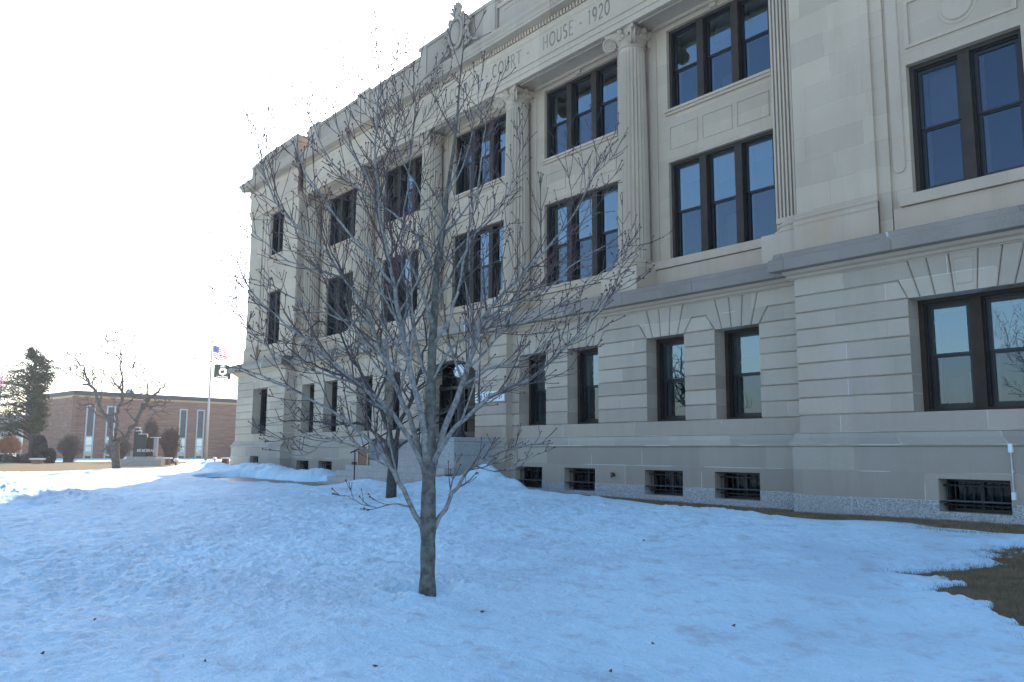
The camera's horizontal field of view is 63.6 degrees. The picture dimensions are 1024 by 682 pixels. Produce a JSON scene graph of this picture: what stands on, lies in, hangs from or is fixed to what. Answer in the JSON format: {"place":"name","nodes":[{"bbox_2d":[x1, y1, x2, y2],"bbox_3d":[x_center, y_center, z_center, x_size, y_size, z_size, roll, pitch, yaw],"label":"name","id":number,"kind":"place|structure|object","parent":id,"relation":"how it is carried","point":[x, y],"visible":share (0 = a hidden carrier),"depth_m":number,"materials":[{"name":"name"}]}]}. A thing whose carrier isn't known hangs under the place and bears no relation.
{"place":"outdoors","nodes":[
{"label":"outdoors","id":0,"kind":"place"},
{"bbox_2d":[0,0,489,414],"label":"sky","id":1,"kind":"structure","parent":0,"point":[122,122],"materials":[{"name":"white"}]},
{"bbox_2d":[216,477,329,485],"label":"walkway","id":2,"kind":"structure","parent":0,"point":[242,479],"depth_m":27.99,"materials":[{"name":"white snow"}]},
{"bbox_2d":[0,461,1023,638],"bbox_3d":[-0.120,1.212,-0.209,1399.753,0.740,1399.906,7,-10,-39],"label":"ground","id":3,"kind":"structure","parent":0,"point":[55,466],"depth_m":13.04,"materials":[{"name":"brown plant"}]},
{"bbox_2d":[0,435,23,453],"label":"bare shrub","id":4,"kind":"object","parent":3,"relation":"on","point":[10,444],"visible":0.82,"depth_m":65.12,"materials":[{"name":"brown plant"}]},
{"bbox_2d":[0,414,24,452],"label":"pale house","id":5,"kind":"structure","parent":3,"relation":"on","point":[21,439],"depth_m":117.26,"materials":[{"name":"white paint"}]},
{"bbox_2d":[0,452,27,462],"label":"hedge","id":6,"kind":"object","parent":3,"relation":"on","point":[9,457],"visible":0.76,"depth_m":59.67,"materials":[{"name":"brown plant"}]},
{"bbox_2d":[29,458,45,463],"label":"stone bench","id":7,"kind":"object","parent":3,"relation":"on","point":[37,460],"visible":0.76,"depth_m":56.17,"materials":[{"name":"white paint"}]},
{"bbox_2d":[30,435,47,457],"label":"yew shrub","id":8,"kind":"object","parent":3,"relation":"on","point":[40,446],"visible":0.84,"depth_m":59.19,"materials":[{"name":"green plant"}]},
{"bbox_2d":[42,447,56,462],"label":"yew shrub","id":9,"kind":"object","parent":3,"relation":"on","point":[49,454],"visible":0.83,"depth_m":58.18,"materials":[{"name":"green plant"}]},
{"bbox_2d":[54,434,83,461],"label":"bare shrub","id":10,"kind":"object","parent":3,"relation":"on","point":[71,448],"visible":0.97,"depth_m":63.19,"materials":[{"name":"brown plant"}]},
{"bbox_2d":[103,436,132,461],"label":"bare shrub","id":11,"kind":"object","parent":3,"relation":"on","point":[123,446],"visible":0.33,"depth_m":62.25,"materials":[{"name":"brown plant"}]},
{"bbox_2d":[22,389,236,458],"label":"brick building","id":12,"kind":"structure","parent":3,"relation":"on","point":[187,417],"depth_m":81.98,"materials":[{"name":"brown brick"}]},
{"bbox_2d":[83,405,95,458],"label":"window","id":13,"kind":"structure","parent":12,"relation":"in","point":[90,415],"depth_m":77.82,"materials":[{"name":"glass"}]},
{"bbox_2d":[103,406,115,457],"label":"window","id":14,"kind":"structure","parent":12,"relation":"in","point":[108,407],"depth_m":79.25,"materials":[{"name":"glass"}]},
{"bbox_2d":[177,409,187,457],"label":"window","id":15,"kind":"structure","parent":12,"relation":"in","point":[183,415],"depth_m":84.35,"materials":[{"name":"glass"}]},
{"bbox_2d":[194,410,204,457],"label":"window","id":16,"kind":"structure","parent":12,"relation":"in","point":[199,438],"depth_m":85.62,"materials":[{"name":"glass"}]},
{"bbox_2d":[120,428,164,465],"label":"memorial","id":17,"kind":"object","parent":3,"relation":"on","point":[138,456],"visible":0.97,"depth_m":50.81,"materials":[{"name":"black stone"}]},
{"bbox_2d":[142,416,161,456],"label":"bare shrub","id":18,"kind":"object","parent":3,"relation":"on","point":[150,430],"visible":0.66,"depth_m":61.44,"materials":[{"name":"brown plant"}]},
{"bbox_2d":[163,457,172,464],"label":"stone bench","id":19,"kind":"object","parent":3,"relation":"on","point":[167,460],"visible":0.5,"depth_m":55.20,"materials":[{"name":"white paint"}]},
{"bbox_2d":[159,426,182,463],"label":"bare shrub","id":20,"kind":"object","parent":3,"relation":"on","point":[168,442],"visible":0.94,"depth_m":60.28,"materials":[{"name":"brown plant"}]},
{"bbox_2d":[221,457,229,463],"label":"stone bench","id":21,"kind":"object","parent":3,"relation":"on","point":[225,460],"visible":0.62,"depth_m":57.18,"materials":[{"name":"white paint"}]},
{"bbox_2d":[260,289,497,497],"bbox_3d":[-3.233,1.396,19.215,5.853,5.006,3.123,0,-8,0],"label":"crabapple tree","id":22,"kind":"object","parent":3,"relation":"on","point":[391,487],"visible":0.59,"depth_m":19.06,"materials":[{"name":"grey plant"}]},
{"bbox_2d":[194,0,673,596],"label":"young maple tree","id":23,"kind":"object","parent":3,"relation":"on","point":[428,450],"visible":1,"depth_m":8.84,"materials":[{"name":"grey plant"}]},
{"bbox_2d":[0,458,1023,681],"bbox_3d":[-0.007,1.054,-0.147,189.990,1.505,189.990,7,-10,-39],"label":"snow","id":24,"kind":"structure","parent":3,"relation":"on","point":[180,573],"depth_m":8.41,"materials":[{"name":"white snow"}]},
{"bbox_2d":[0,345,65,462],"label":"evergreen tree","id":25,"kind":"object","parent":24,"relation":"on","point":[32,424],"visible":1,"depth_m":59.60,"materials":[{"name":"green plant"}]},
{"bbox_2d":[60,320,173,468],"bbox_3d":[-18.982,2.539,39.500,4.525,7.480,3.962,1,-8,-1],"label":"pruned bare tree","id":26,"kind":"object","parent":24,"relation":"on","point":[115,452],"visible":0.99,"depth_m":39.69,"materials":[{"name":"brown plant"}]},
{"bbox_2d":[204,340,213,460],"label":"flagpole","id":27,"kind":"object","parent":24,"relation":"on","point":[207,432],"visible":0.93,"depth_m":61.77,"materials":[{"name":"metal"}]},
{"bbox_2d":[212,345,227,361],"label":"national flag","id":28,"kind":"object","parent":27,"relation":"attached to","point":[218,351],"visible":0.95,"depth_m":62.42,"materials":[{"name":"fabric"}]},
{"bbox_2d":[214,364,230,379],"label":"memorial flag","id":29,"kind":"object","parent":27,"relation":"attached to","point":[220,371],"visible":0.88,"depth_m":62.28,"materials":[{"name":"fabric"}]},
{"bbox_2d":[228,0,1023,524],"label":"courthouse","id":30,"kind":"structure","parent":3,"relation":"on","point":[820,306],"depth_m":19.54,"materials":[{"name":"stone"}]},
{"bbox_2d":[259,389,284,433],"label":"window","id":31,"kind":"structure","parent":30,"relation":"in","point":[264,402],"depth_m":37.60,"materials":[{"name":"glass"}]},
{"bbox_2d":[268,289,280,343],"bbox_3d":[-10.687,-1.058,37.677,0.225,2.510,1.600,7,-10,-39],"label":"window","id":32,"kind":"structure","parent":30,"relation":"in","point":[275,329],"depth_m":37.79,"materials":[{"name":"black glass"}]},
{"bbox_2d":[272,210,283,254],"bbox_3d":[-10.662,-4.978,38.203,0.225,2.100,1.600,7,-10,-39],"label":"window","id":33,"kind":"structure","parent":30,"relation":"in","point":[276,240],"depth_m":38.61,"materials":[{"name":"black glass"}]},
{"bbox_2d":[300,461,307,468],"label":"basement window","id":34,"kind":"structure","parent":30,"relation":"in","point":[305,464],"depth_m":34.30,"materials":[{"name":"glass"}]},
{"bbox_2d":[309,384,314,432],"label":"window","id":35,"kind":"structure","parent":30,"relation":"in","point":[311,408],"depth_m":34.85,"materials":[{"name":"glass"}]},
{"bbox_2d":[322,461,331,469],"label":"basement window","id":36,"kind":"structure","parent":30,"relation":"in","point":[328,463],"depth_m":32.73,"materials":[{"name":"glass"}]},
{"bbox_2d":[331,381,337,431],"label":"window","id":37,"kind":"structure","parent":30,"relation":"in","point":[334,400],"depth_m":33.29,"materials":[{"name":"glass"}]},
{"bbox_2d":[326,272,352,335],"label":"window","id":38,"kind":"structure","parent":30,"relation":"in","point":[329,331],"depth_m":35.10,"materials":[{"name":"black glass"}]},
{"bbox_2d":[330,188,356,245],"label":"window","id":39,"kind":"structure","parent":30,"relation":"in","point":[343,205],"depth_m":35.54,"materials":[{"name":"black glass"}]},
{"bbox_2d":[357,445,368,464],"bbox_3d":[-4.809,3.724,26.682,0.055,0.720,0.680,7,-10,-39],"label":"bronze plaque","id":40,"kind":"object","parent":30,"relation":"attached to","point":[362,460],"visible":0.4,"depth_m":26.66,"materials":[{"name":"gold metal"}]},
{"bbox_2d":[364,377,372,430],"bbox_3d":[-5.111,2.348,30.841,0.220,2.050,1.160,7,-10,-39],"label":"window","id":41,"kind":"structure","parent":30,"relation":"in","point":[369,412],"depth_m":31.15,"materials":[{"name":"glass"}]},
{"bbox_2d":[350,414,419,479],"bbox_3d":[-3.925,3.372,25.750,2.477,2.320,0.044,7,-10,-39],"label":"handrail","id":42,"kind":"object","parent":30,"relation":"attached to","point":[374,440],"visible":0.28,"depth_m":25.35,"materials":[{"name":"black metal"}]},
{"bbox_2d":[392,373,399,429],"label":"window","id":43,"kind":"structure","parent":30,"relation":"in","point":[396,407],"depth_m":29.61,"materials":[{"name":"glass"}]},
{"bbox_2d":[383,250,418,321],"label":"window","id":44,"kind":"structure","parent":30,"relation":"in","point":[406,271],"depth_m":31.34,"materials":[{"name":"black glass"}]},
{"bbox_2d":[386,155,421,220],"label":"window","id":45,"kind":"structure","parent":30,"relation":"in","point":[414,170],"depth_m":31.85,"materials":[{"name":"black glass"}]},
{"bbox_2d":[386,411,455,451],"bbox_3d":[-2.661,3.174,24.213,2.477,2.320,0.044,7,-10,-39],"label":"handrail","id":46,"kind":"object","parent":30,"relation":"attached to","point":[438,422],"visible":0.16,"depth_m":24.75,"materials":[{"name":"black metal"}]},
{"bbox_2d":[439,362,475,436],"bbox_3d":[-1.493,1.890,26.355,0.215,2.450,2.800,7,-10,-39],"label":"entrance door","id":47,"kind":"structure","parent":30,"relation":"in","point":[448,389],"depth_m":26.87,"materials":[{"name":"black glass"}]},
{"bbox_2d":[454,364,468,436],"bbox_3d":[-1.462,1.708,23.671,0.430,2.095,0.430,7,-10,-39],"label":"globe lamp","id":48,"kind":"object","parent":30,"relation":"on","point":[460,432],"visible":0.43,"depth_m":23.57,"materials":[{"name":"white glass"}]},
{"bbox_2d":[454,221,503,306],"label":"window","id":49,"kind":"structure","parent":30,"relation":"in","point":[491,238],"depth_m":27.57,"materials":[{"name":"black glass"}]},
{"bbox_2d":[456,113,505,194],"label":"window","id":50,"kind":"structure","parent":30,"relation":"in","point":[462,183],"depth_m":28.10,"materials":[{"name":"black glass"}]},
{"bbox_2d":[475,391,504,402],"bbox_3d":[-0.659,1.628,24.277,0.031,0.305,1.400,7,-10,-39],"label":"street number sign","id":51,"kind":"object","parent":30,"relation":"attached to","point":[499,398],"visible":0.41,"depth_m":24.25,"materials":[{"name":"white metal"}]},
{"bbox_2d":[520,467,541,487],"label":"basement window","id":52,"kind":"structure","parent":30,"relation":"in","point":[534,473],"depth_m":23.17,"materials":[{"name":"glass"}]},
{"bbox_2d":[529,355,546,425],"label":"window","id":53,"kind":"structure","parent":30,"relation":"in","point":[537,391],"depth_m":23.79,"materials":[{"name":"glass"}]},
{"bbox_2d":[569,468,594,489],"bbox_3d":[1.959,3.582,21.442,0.278,0.570,1.140,7,-10,-39],"label":"basement window","id":54,"kind":"structure","parent":30,"relation":"in","point":[579,474],"depth_m":21.64,"materials":[{"name":"glass"}]},
{"bbox_2d":[547,182,617,285],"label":"window","id":55,"kind":"structure","parent":30,"relation":"in","point":[604,226],"depth_m":23.94,"materials":[{"name":"black glass"}]},
{"bbox_2d":[547,58,617,157],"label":"window","id":56,"kind":"structure","parent":30,"relation":"in","point":[599,85],"depth_m":24.45,"materials":[{"name":"glass"}]},
{"bbox_2d":[577,348,598,423],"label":"window","id":57,"kind":"structure","parent":30,"relation":"in","point":[587,361],"depth_m":22.25,"materials":[{"name":"glass"}]},
{"bbox_2d":[650,470,682,494],"bbox_3d":[3.730,3.305,19.291,0.278,0.570,1.140,7,-10,-39],"label":"basement window","id":58,"kind":"structure","parent":30,"relation":"in","point":[661,477],"depth_m":19.41,"materials":[{"name":"glass"}]},
{"bbox_2d":[656,336,686,421],"bbox_3d":[4.010,0.927,19.828,0.306,2.050,1.160,7,-10,-39],"label":"window","id":59,"kind":"structure","parent":30,"relation":"in","point":[671,376],"depth_m":20.06,"materials":[{"name":"glass"}]},
{"bbox_2d":[669,0,770,107],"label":"window","id":60,"kind":"structure","parent":30,"relation":"in","point":[729,44],"depth_m":20.67,"materials":[{"name":"blue glass"}]},
{"bbox_2d":[671,130,776,257],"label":"window","id":61,"kind":"structure","parent":30,"relation":"in","point":[723,196],"depth_m":20.17,"materials":[{"name":"blue glass"}]},
{"bbox_2d":[720,472,759,499],"bbox_3d":[5.007,3.105,17.739,0.278,0.570,1.140,7,-10,-39],"label":"basement window","id":62,"kind":"structure","parent":30,"relation":"in","point":[738,480],"depth_m":17.84,"materials":[{"name":"glass"}]},
{"bbox_2d":[724,326,762,418],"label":"window","id":63,"kind":"structure","parent":30,"relation":"in","point":[742,348],"depth_m":18.51,"materials":[{"name":"glass"}]},
{"bbox_2d":[909,28,1023,191],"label":"window","id":64,"kind":"structure","parent":30,"relation":"in","point":[967,103],"depth_m":14.72,"materials":[{"name":"blue glass"}]},
{"bbox_2d":[918,286,1023,411],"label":"window","id":65,"kind":"structure","parent":30,"relation":"in","point":[972,345],"depth_m":14.37,"materials":[{"name":"glass"}]},
{"bbox_2d":[943,479,1012,513],"bbox_3d":[7.747,2.555,13.628,0.278,0.540,1.110,7,-10,-39],"label":"basement window","id":66,"kind":"structure","parent":30,"relation":"in","point":[958,489],"depth_m":13.67,"materials":[{"name":"glass"}]},
{"bbox_2d":[1008,444,1016,499],"bbox_3d":[7.883,2.060,13.017,0.060,0.880,0.060,7,-10,-39],"label":"electrical conduit","id":67,"kind":"object","parent":30,"relation":"attached to","point":[1011,451],"visible":1,"depth_m":13.01,"materials":[{"name":"white metal"}]}
]}

